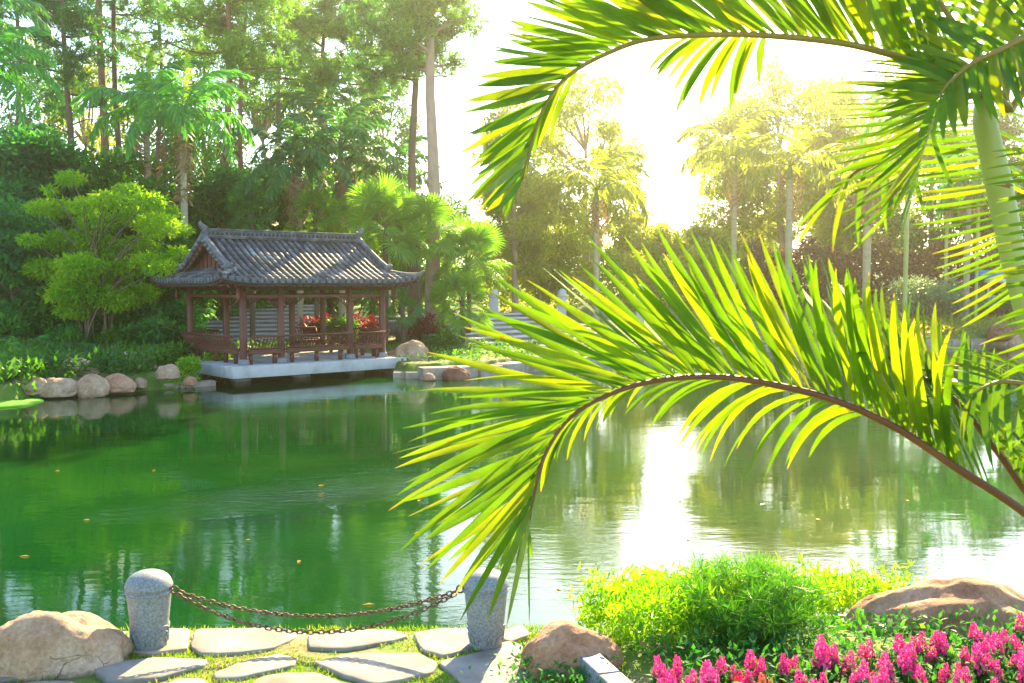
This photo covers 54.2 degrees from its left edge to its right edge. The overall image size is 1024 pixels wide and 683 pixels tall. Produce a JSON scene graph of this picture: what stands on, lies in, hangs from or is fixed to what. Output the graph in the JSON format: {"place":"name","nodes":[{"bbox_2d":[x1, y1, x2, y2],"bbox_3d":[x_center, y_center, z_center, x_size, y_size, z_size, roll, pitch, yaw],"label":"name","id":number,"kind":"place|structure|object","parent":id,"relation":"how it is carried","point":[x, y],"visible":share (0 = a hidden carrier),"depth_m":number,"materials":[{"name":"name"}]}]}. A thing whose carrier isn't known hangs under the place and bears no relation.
{"place":"outdoors","nodes":[
{"label":"outdoors","id":0,"kind":"place"},
{"bbox_2d":[201,305,336,343],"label":"stone steps","id":1,"kind":"structure","parent":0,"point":[266,321],"depth_m":45.46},
{"bbox_2d":[0,266,1018,682],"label":"ground","id":2,"kind":"structure","parent":0,"point":[638,668],"depth_m":6.96,"materials":[{"name":"plant"}]},
{"bbox_2d":[0,0,54,64],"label":"palm tree","id":3,"kind":"object","parent":2,"relation":"on","point":[11,4],"visible":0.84,"depth_m":38.92,"materials":[{"name":"green plant"}]},
{"bbox_2d":[0,23,64,124],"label":"palm tree","id":4,"kind":"object","parent":2,"relation":"on","point":[8,80],"visible":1,"depth_m":34.75,"materials":[{"name":"green plant"}]},
{"bbox_2d":[0,192,75,337],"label":"broadleaf tree","id":5,"kind":"object","parent":2,"relation":"on","point":[14,255],"visible":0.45,"depth_m":35.05,"materials":[{"name":"green plant"}]},
{"bbox_2d":[0,124,75,296],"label":"broadleaf tree","id":6,"kind":"object","parent":2,"relation":"on","point":[22,134],"visible":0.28,"depth_m":38.83,"materials":[{"name":"green plant"}]},
{"bbox_2d":[3,299,79,336],"bbox_3d":[-17.221,-0.599,35.764,4.064,2.282,3.641,2,4,24],"label":"shrub","id":7,"kind":"object","parent":2,"relation":"on","point":[42,321],"visible":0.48,"depth_m":34.97,"materials":[{"name":"green plant"}]},
{"bbox_2d":[0,39,91,148],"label":"broadleaf tree","id":8,"kind":"object","parent":2,"relation":"on","point":[11,121],"visible":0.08,"depth_m":60.15,"materials":[{"name":"green plant"}]},
{"bbox_2d":[0,0,128,306],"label":"pine tree","id":9,"kind":"object","parent":2,"relation":"on","point":[73,23],"visible":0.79,"depth_m":44.84,"materials":[{"name":"green plant"}]},
{"bbox_2d":[0,121,130,287],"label":"broadleaf tree","id":10,"kind":"object","parent":2,"relation":"on","point":[50,137],"visible":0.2,"depth_m":39.71,"materials":[{"name":"green plant"}]},
{"bbox_2d":[0,610,133,682],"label":"rock","id":11,"kind":"object","parent":2,"relation":"on","point":[36,645],"visible":0.86,"depth_m":6.38,"materials":[{"name":"stone"}]},
{"bbox_2d":[13,0,154,271],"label":"pine tree","id":12,"kind":"object","parent":2,"relation":"on","point":[102,81],"visible":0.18,"depth_m":49.41,"materials":[{"name":"green plant"}]},
{"bbox_2d":[38,57,142,159],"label":"broadleaf tree","id":13,"kind":"object","parent":2,"relation":"on","point":[85,130],"visible":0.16,"depth_m":64.91,"materials":[{"name":"green plant"}]},
{"bbox_2d":[0,336,204,399],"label":"undergrowth","id":14,"kind":"object","parent":2,"relation":"on","point":[35,360],"visible":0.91,"depth_m":28.90,"materials":[{"name":"green plant"}]},
{"bbox_2d":[31,0,174,318],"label":"pine tree","id":15,"kind":"object","parent":2,"relation":"on","point":[146,13],"visible":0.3,"depth_m":50.35,"materials":[{"name":"green plant"}]},
{"bbox_2d":[13,168,195,340],"bbox_3d":[-13.877,-2.660,34.192,6.204,6.704,4.292,0,3,0],"label":"broadleaf tree","id":16,"kind":"object","parent":2,"relation":"on","point":[97,287],"visible":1,"depth_m":33.85,"materials":[{"name":"green plant"}]},
{"bbox_2d":[48,143,177,314],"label":"broadleaf tree","id":17,"kind":"object","parent":2,"relation":"on","point":[118,165],"visible":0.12,"depth_m":40.47,"materials":[{"name":"green plant"}]},
{"bbox_2d":[91,301,170,335],"bbox_3d":[-13.749,-0.451,36.053,3.290,2.110,3.649,0,3,0],"label":"shrub","id":18,"kind":"object","parent":2,"relation":"on","point":[117,321],"visible":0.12,"depth_m":35.24,"materials":[{"name":"green plant"}]},
{"bbox_2d":[69,53,209,304],"bbox_3d":[-15.279,-5.904,41.747,5.423,12.131,5.614,0,3,0],"label":"palm tree","id":19,"kind":"object","parent":2,"relation":"on","point":[138,78],"visible":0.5,"depth_m":41.31,"materials":[{"name":"green plant"}]},
{"bbox_2d":[111,313,181,346],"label":"shrub","id":20,"kind":"object","parent":2,"relation":"on","point":[157,329],"visible":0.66,"depth_m":33.78,"materials":[{"name":"green plant"}]},
{"bbox_2d":[91,45,203,178],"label":"broadleaf tree","id":21,"kind":"object","parent":2,"relation":"on","point":[122,127],"visible":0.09,"depth_m":62.69,"materials":[{"name":"green plant"}]},
{"bbox_2d":[95,657,206,682],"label":"paving slab","id":22,"kind":"structure","parent":2,"relation":"on","point":[146,670],"depth_m":6.41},
{"bbox_2d":[102,0,207,175],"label":"pine tree","id":23,"kind":"object","parent":2,"relation":"on","point":[135,52],"visible":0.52,"depth_m":56.74,"materials":[{"name":"green plant"}]},
{"bbox_2d":[131,628,188,656],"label":"paving slab","id":24,"kind":"structure","parent":2,"relation":"on","point":[178,642],"depth_m":6.84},
{"bbox_2d":[124,569,178,650],"bbox_3d":[-2.478,1.832,6.831,0.317,0.545,0.317,-3,4,-41],"label":"bollard","id":25,"kind":"object","parent":24,"relation":"on","point":[147,592],"visible":1,"depth_m":6.73,"materials":[{"name":"stone"}]},
{"bbox_2d":[176,592,456,634],"bbox_3d":[-1.330,1.846,6.795,1.915,0.277,0.075,0,3,-1],"label":"chain","id":26,"kind":"object","parent":25,"relation":"hanging from","point":[313,631],"visible":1,"depth_m":6.79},
{"bbox_2d":[179,590,456,618],"bbox_3d":[-1.327,1.799,6.855,1.917,0.213,0.058,0,3,0],"label":"chain","id":27,"kind":"object","parent":25,"relation":"hanging from","point":[323,615],"visible":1,"depth_m":6.86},
{"bbox_2d":[109,153,220,244],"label":"broadleaf tree","id":28,"kind":"object","parent":2,"relation":"on","point":[197,215],"visible":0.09,"depth_m":43.45,"materials":[{"name":"green plant"}]},
{"bbox_2d":[123,293,209,332],"bbox_3d":[-12.540,-0.638,36.487,3.101,2.313,3.580,0,3,0],"label":"shrub","id":29,"kind":"object","parent":2,"relation":"on","point":[177,313],"visible":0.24,"depth_m":36.00,"materials":[{"name":"green plant"}]},
{"bbox_2d":[122,220,218,324],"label":"broadleaf tree","id":30,"kind":"object","parent":2,"relation":"on","point":[168,296],"visible":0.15,"depth_m":37.03,"materials":[{"name":"green plant"}]},
{"bbox_2d":[103,52,255,301],"bbox_3d":[-12.404,-5.172,37.411,5.313,11.291,5.308,0,3,0],"label":"palm tree","id":31,"kind":"object","parent":2,"relation":"on","point":[181,114],"visible":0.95,"depth_m":37.31,"materials":[{"name":"green plant"}]},
{"bbox_2d":[172,351,233,388],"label":"groundcover","id":32,"kind":"object","parent":2,"relation":"on","point":[190,364],"visible":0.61,"depth_m":29.99,"materials":[{"name":"green plant"}]},
{"bbox_2d":[150,28,256,183],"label":"broadleaf tree","id":33,"kind":"object","parent":2,"relation":"on","point":[211,104],"visible":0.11,"depth_m":64.12,"materials":[{"name":"green plant"}]},
{"bbox_2d":[129,0,300,316],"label":"pine tree","id":34,"kind":"object","parent":2,"relation":"on","point":[236,49],"visible":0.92,"depth_m":44.43,"materials":[{"name":"green plant"}]},
{"bbox_2d":[164,163,269,319],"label":"broadleaf tree","id":35,"kind":"object","parent":2,"relation":"on","point":[218,192],"visible":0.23,"depth_m":44.40,"materials":[{"name":"green plant"}]},
{"bbox_2d":[190,628,296,656],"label":"paving slab","id":36,"kind":"structure","parent":2,"relation":"on","point":[226,641],"depth_m":6.93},
{"bbox_2d":[183,0,316,306],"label":"pine tree","id":37,"kind":"object","parent":2,"relation":"on","point":[236,7],"visible":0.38,"depth_m":47.26,"materials":[{"name":"green plant"}]},
{"bbox_2d":[223,175,281,342],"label":"broadleaf tree","id":38,"kind":"object","parent":2,"relation":"on","point":[253,198],"visible":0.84,"depth_m":41.60,"materials":[{"name":"green plant"}]},
{"bbox_2d":[202,40,306,217],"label":"broadleaf tree","id":39,"kind":"object","parent":2,"relation":"on","point":[266,94],"visible":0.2,"depth_m":62.67,"materials":[{"name":"green plant"}]},
{"bbox_2d":[213,654,296,681],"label":"paving slab","id":40,"kind":"structure","parent":2,"relation":"on","point":[256,667],"depth_m":6.45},
{"bbox_2d":[209,163,307,309],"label":"broadleaf tree","id":41,"kind":"object","parent":2,"relation":"on","point":[259,302],"visible":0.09,"depth_m":48.99,"materials":[{"name":"green plant"}]},
{"bbox_2d":[146,220,424,381],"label":"pavilion","id":42,"kind":"structure","parent":2,"relation":"on","point":[240,262],"depth_m":32.38,"materials":[{"name":"wood"}]},
{"bbox_2d":[210,0,360,217],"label":"pine tree","id":43,"kind":"object","parent":2,"relation":"on","point":[264,111],"visible":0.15,"depth_m":59.82,"materials":[{"name":"green plant"}]},
{"bbox_2d":[229,119,353,337],"bbox_3d":[-9.225,-4.562,42.892,5.356,9.365,5.570,0,3,0],"label":"palm tree","id":44,"kind":"object","parent":2,"relation":"on","point":[283,170],"visible":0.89,"depth_m":42.14,"materials":[{"name":"green plant"}]},
{"bbox_2d":[254,672,339,682],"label":"paving slab","id":45,"kind":"structure","parent":2,"relation":"on","point":[308,677],"depth_m":6.26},
{"bbox_2d":[282,186,350,317],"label":"broadleaf tree","id":46,"kind":"object","parent":2,"relation":"on","point":[320,198],"visible":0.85,"depth_m":42.40,"materials":[{"name":"green plant"}]},
{"bbox_2d":[267,74,370,304],"bbox_3d":[-9.440,-6.742,49.522,5.222,12.783,5.321,0,3,0],"label":"palm tree","id":47,"kind":"object","parent":2,"relation":"on","point":[297,98],"visible":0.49,"depth_m":48.83,"materials":[{"name":"green plant"}]},
{"bbox_2d":[6,622,632,682],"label":"grass","id":48,"kind":"structure","parent":2,"relation":"on","point":[406,628],"depth_m":6.68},
{"bbox_2d":[258,0,385,184],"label":"pine tree","id":49,"kind":"object","parent":2,"relation":"on","point":[305,24],"visible":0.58,"depth_m":53.29,"materials":[{"name":"green plant"}]},
{"bbox_2d":[263,167,381,316],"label":"broadleaf tree","id":50,"kind":"object","parent":2,"relation":"on","point":[329,182],"visible":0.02,"depth_m":50.44,"materials":[{"name":"green plant"}]},
{"bbox_2d":[271,93,406,321],"bbox_3d":[-7.785,-5.540,44.838,6.237,11.058,6.143,0,3,0],"label":"palm tree","id":51,"kind":"object","parent":2,"relation":"on","point":[356,131],"visible":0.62,"depth_m":44.20,"materials":[{"name":"green plant"}]},
{"bbox_2d":[303,287,406,322],"bbox_3d":[-8.159,-2.519,51.816,6.593,3.706,5.768,0,3,0],"label":"shrub","id":52,"kind":"object","parent":2,"relation":"on","point":[372,309],"visible":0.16,"depth_m":51.66,"materials":[{"name":"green plant"}]},
{"bbox_2d":[308,629,406,651],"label":"paving slab","id":53,"kind":"structure","parent":2,"relation":"on","point":[352,641],"depth_m":6.95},
{"bbox_2d":[302,0,438,319],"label":"pine tree","id":54,"kind":"object","parent":2,"relation":"on","point":[342,35],"visible":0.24,"depth_m":53.03,"materials":[{"name":"green plant"}]},
{"bbox_2d":[315,653,437,682],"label":"paving slab","id":55,"kind":"structure","parent":2,"relation":"on","point":[375,667],"depth_m":6.46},
{"bbox_2d":[331,74,425,236],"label":"broadleaf tree","id":56,"kind":"object","parent":2,"relation":"on","point":[384,108],"visible":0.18,"depth_m":62.48,"materials":[{"name":"green plant"}]},
{"bbox_2d":[343,170,426,347],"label":"fan palm","id":57,"kind":"object","parent":2,"relation":"on","point":[373,197],"visible":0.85,"depth_m":39.22,"materials":[{"name":"green plant"}]},
{"bbox_2d":[330,135,442,337],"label":"palm tree","id":58,"kind":"object","parent":2,"relation":"on","point":[368,171],"visible":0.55,"depth_m":45.20,"materials":[{"name":"green plant"}]},
{"bbox_2d":[385,286,426,344],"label":"fan palm","id":59,"kind":"object","parent":2,"relation":"on","point":[403,322],"visible":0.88,"depth_m":38.95,"materials":[{"name":"green plant"}]},
{"bbox_2d":[338,0,493,316],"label":"pine tree","id":60,"kind":"object","parent":2,"relation":"on","point":[375,74],"visible":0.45,"depth_m":43.11,"materials":[{"name":"green plant"}]},
{"bbox_2d":[347,0,486,325],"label":"pine tree","id":61,"kind":"object","parent":2,"relation":"on","point":[431,47],"visible":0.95,"depth_m":41.35,"materials":[{"name":"green plant"}]},
{"bbox_2d":[377,187,462,340],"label":"fan palm","id":62,"kind":"object","parent":2,"relation":"on","point":[431,208],"visible":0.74,"depth_m":40.28,"materials":[{"name":"green plant"}]},
{"bbox_2d":[413,628,470,658],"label":"paving slab","id":63,"kind":"structure","parent":2,"relation":"on","point":[441,643],"depth_m":6.91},
{"bbox_2d":[426,264,493,346],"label":"fan palm","id":64,"kind":"object","parent":2,"relation":"on","point":[465,282],"visible":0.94,"depth_m":39.36,"materials":[{"name":"green plant"}]},
{"bbox_2d":[394,335,539,361],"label":"undergrowth","id":65,"kind":"object","parent":2,"relation":"on","point":[467,352],"visible":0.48,"depth_m":36.11,"materials":[{"name":"green plant"}]},
{"bbox_2d":[421,211,514,332],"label":"fan palm","id":66,"kind":"object","parent":2,"relation":"on","point":[471,236],"visible":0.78,"depth_m":41.51,"materials":[{"name":"green plant"}]},
{"bbox_2d":[418,361,540,379],"bbox_3d":[-0.834,1.006,33.661,5.224,0.496,1.100,-3,4,-39],"label":"stone ledge","id":67,"kind":"object","parent":2,"relation":"on","point":[436,371],"visible":0.29,"depth_m":32.87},
{"bbox_2d":[456,568,508,651],"bbox_3d":[-0.178,1.831,6.851,0.317,0.545,0.317,3,4,41],"label":"bollard","id":68,"kind":"object","parent":2,"relation":"on","point":[483,633],"visible":0.85,"depth_m":6.75,"materials":[{"name":"stone"}]},
{"bbox_2d":[439,649,529,682],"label":"paving slab","id":69,"kind":"structure","parent":2,"relation":"on","point":[476,661],"depth_m":6.44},
{"bbox_2d":[374,313,633,349],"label":"stone steps","id":70,"kind":"structure","parent":2,"relation":"on","point":[503,327],"depth_m":43.21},
{"bbox_2d":[468,87,568,312],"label":"broadleaf tree","id":71,"kind":"object","parent":2,"relation":"on","point":[524,238],"visible":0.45,"depth_m":55.35,"materials":[{"name":"green plant"}]},
{"bbox_2d":[493,163,591,304],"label":"broadleaf tree","id":72,"kind":"object","parent":2,"relation":"on","point":[568,250],"visible":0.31,"depth_m":58.82,"materials":[{"name":"green plant"}]},
{"bbox_2d":[461,639,642,682],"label":"leafy tuft","id":73,"kind":"object","parent":2,"relation":"on","point":[569,679],"visible":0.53,"depth_m":6.20,"materials":[{"name":"green plant"}]},
{"bbox_2d":[520,619,623,681],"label":"rock","id":74,"kind":"object","parent":2,"relation":"on","point":[560,641],"visible":0.73,"depth_m":6.36,"materials":[{"name":"stone"}]},
{"bbox_2d":[532,61,647,301],"bbox_3d":[4.894,-10.438,65.492,7.732,15.922,6.826,-1,3,-17],"label":"broadleaf tree","id":75,"kind":"object","parent":2,"relation":"on","point":[608,132],"visible":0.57,"depth_m":64.97,"materials":[{"name":"green plant"}]},
{"bbox_2d":[535,146,649,321],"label":"palm tree","id":76,"kind":"object","parent":2,"relation":"on","point":[595,192],"visible":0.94,"depth_m":53.38,"materials":[{"name":"green plant"}]},
{"bbox_2d":[579,653,619,682],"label":"kerb stone","id":77,"kind":"object","parent":2,"relation":"on","point":[597,665],"visible":0.36,"depth_m":6.14,"materials":[{"name":"stone"}]},
{"bbox_2d":[477,245,764,312],"bbox_3d":[7.277,-3.962,62.873,20.097,4.342,2.343,-1,4,-18],"label":"hedge","id":78,"kind":"object","parent":2,"relation":"on","point":[693,253],"visible":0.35,"depth_m":62.37,"materials":[{"name":"green plant"}]},
{"bbox_2d":[593,137,654,296],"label":"broadleaf tree","id":79,"kind":"object","parent":2,"relation":"on","point":[616,229],"visible":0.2,"depth_m":68.94,"materials":[{"name":"green plant"}]},
{"bbox_2d":[607,220,694,294],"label":"broadleaf tree","id":80,"kind":"object","parent":2,"relation":"on","point":[637,237],"visible":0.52,"depth_m":66.46,"materials":[{"name":"green plant"}]},
{"bbox_2d":[388,0,1023,626],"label":"areca palm","id":81,"kind":"object","parent":2,"relation":"on","point":[952,78],"visible":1,"depth_m":2.83,"materials":[{"name":"plant"}]},
{"bbox_2d":[673,217,740,286],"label":"broadleaf tree","id":82,"kind":"object","parent":2,"relation":"on","point":[717,235],"visible":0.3,"depth_m":68.59,"materials":[{"name":"green plant"}]},
{"bbox_2d":[681,97,776,257],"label":"broadleaf tree","id":83,"kind":"object","parent":2,"relation":"on","point":[711,193],"visible":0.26,"depth_m":74.11,"materials":[{"name":"green plant"}]},
{"bbox_2d":[673,106,794,308],"bbox_3d":[12.703,-7.383,57.672,7.337,12.104,7.088,0,3,0],"label":"palm tree","id":84,"kind":"object","parent":2,"relation":"on","point":[729,145],"visible":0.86,"depth_m":57.21,"materials":[{"name":"green plant"}]},
{"bbox_2d":[569,550,932,656],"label":"marsh plants","id":85,"kind":"object","parent":2,"relation":"on","point":[646,599],"visible":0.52,"depth_m":7.15,"materials":[{"name":"plant"}]},
{"bbox_2d":[663,545,846,654],"bbox_3d":[1.617,1.832,6.996,1.361,0.827,1.129,0,3,0],"label":"shrub","id":86,"kind":"object","parent":2,"relation":"on","point":[752,608],"visible":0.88,"depth_m":6.85,"materials":[{"name":"plant"}]},
{"bbox_2d":[709,47,859,273],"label":"broadleaf tree","id":87,"kind":"object","parent":2,"relation":"on","point":[775,212],"visible":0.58,"depth_m":71.84,"materials":[{"name":"green plant"}]},
{"bbox_2d":[741,122,846,323],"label":"palm tree","id":88,"kind":"object","parent":2,"relation":"on","point":[790,177],"visible":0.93,"depth_m":54.43,"materials":[{"name":"green plant"}]},
{"bbox_2d":[628,602,1023,682],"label":"flower bed foliage","id":89,"kind":"object","parent":2,"relation":"on","point":[843,644],"visible":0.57,"depth_m":6.52,"materials":[{"name":"green plant"}]},
{"bbox_2d":[782,75,877,278],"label":"broadleaf tree","id":90,"kind":"object","parent":2,"relation":"on","point":[847,87],"visible":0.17,"depth_m":77.64,"materials":[{"name":"green plant"}]},
{"bbox_2d":[793,101,903,255],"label":"broadleaf tree","id":91,"kind":"object","parent":2,"relation":"on","point":[827,216],"visible":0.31,"depth_m":70.50,"materials":[{"name":"green plant"}]},
{"bbox_2d":[818,141,921,304],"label":"palm tree","id":92,"kind":"object","parent":2,"relation":"on","point":[866,229],"visible":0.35,"depth_m":54.61,"materials":[{"name":"green plant"}]},
{"bbox_2d":[743,234,1003,312],"bbox_3d":[22.079,-4.009,61.342,15.670,5.184,2.369,1,3,12],"label":"hedge","id":93,"kind":"object","parent":2,"relation":"on","point":[842,263],"visible":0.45,"depth_m":60.95,"materials":[{"name":"green plant"}]},
{"bbox_2d":[847,62,930,281],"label":"broadleaf tree","id":94,"kind":"object","parent":2,"relation":"on","point":[875,129],"visible":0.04,"depth_m":80.15,"materials":[{"name":"green plant"}]},
{"bbox_2d":[795,592,1010,646],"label":"round leaved plants","id":95,"kind":"object","parent":2,"relation":"on","point":[847,626],"visible":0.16,"depth_m":7.17,"materials":[{"name":"green plant"}]},
{"bbox_2d":[858,94,957,320],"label":"palm tree","id":96,"kind":"object","parent":2,"relation":"on","point":[905,264],"visible":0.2,"depth_m":51.77,"materials":[{"name":"plant"}]},
{"bbox_2d":[803,309,1016,342],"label":"undergrowth","id":97,"kind":"object","parent":2,"relation":"on","point":[954,323],"visible":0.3,"depth_m":52.10,"materials":[{"name":"green plant"}]},
{"bbox_2d":[882,272,968,323],"bbox_3d":[22.623,-2.376,55.192,4.285,2.901,4.241,0,3,0],"label":"shrub","id":98,"kind":"object","parent":2,"relation":"on","point":[916,293],"visible":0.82,"depth_m":54.39,"materials":[{"name":"green plant"}]},
{"bbox_2d":[872,104,991,273],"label":"broadleaf tree","id":99,"kind":"object","parent":2,"relation":"on","point":[916,242],"visible":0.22,"depth_m":67.94,"materials":[{"name":"green plant"}]},
{"bbox_2d":[845,577,1023,641],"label":"rock","id":100,"kind":"object","parent":2,"relation":"on","point":[930,598],"visible":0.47,"depth_m":7.23,"materials":[{"name":"stone"}]},
{"bbox_2d":[910,148,980,319],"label":"palm tree","id":101,"kind":"object","parent":2,"relation":"on","point":[947,215],"visible":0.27,"depth_m":55.53,"materials":[{"name":"plant"}]},
{"bbox_2d":[923,164,1022,319],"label":"palm tree","id":102,"kind":"object","parent":2,"relation":"on","point":[967,238],"visible":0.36,"depth_m":54.60,"materials":[{"name":"green plant"}]},
{"bbox_2d":[934,152,1023,317],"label":"palm tree","id":103,"kind":"object","parent":2,"relation":"on","point":[979,182],"visible":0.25,"depth_m":54.22,"materials":[{"name":"plant"}]},
{"bbox_2d":[950,101,1023,291],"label":"broadleaf tree","id":104,"kind":"object","parent":2,"relation":"on","point":[1008,125],"visible":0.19,"depth_m":66.64,"materials":[{"name":"green plant"}]},
{"bbox_2d":[0,344,1023,633],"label":"water","id":105,"kind":"structure","parent":0,"point":[248,494],"depth_m":14.28,"materials":[{"name":"liquid"}]},
{"bbox_2d":[34,378,77,397],"bbox_3d":[-12.318,1.253,27.121,1.132,0.553,0.941,-3,4,-37],"label":"rock","id":106,"kind":"object","parent":105,"relation":"in","point":[60,388],"visible":0.86,"depth_m":26.83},
{"bbox_2d":[76,374,109,397],"bbox_3d":[-11.489,1.222,27.366,0.890,0.683,0.862,-2,4,-34],"label":"rock","id":107,"kind":"object","parent":105,"relation":"in","point":[92,385],"visible":0.94,"depth_m":27.06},
{"bbox_2d":[0,0,1023,265],"label":"sky","id":108,"kind":"structure","parent":0,"point":[650,113],"materials":[{"name":"white"}]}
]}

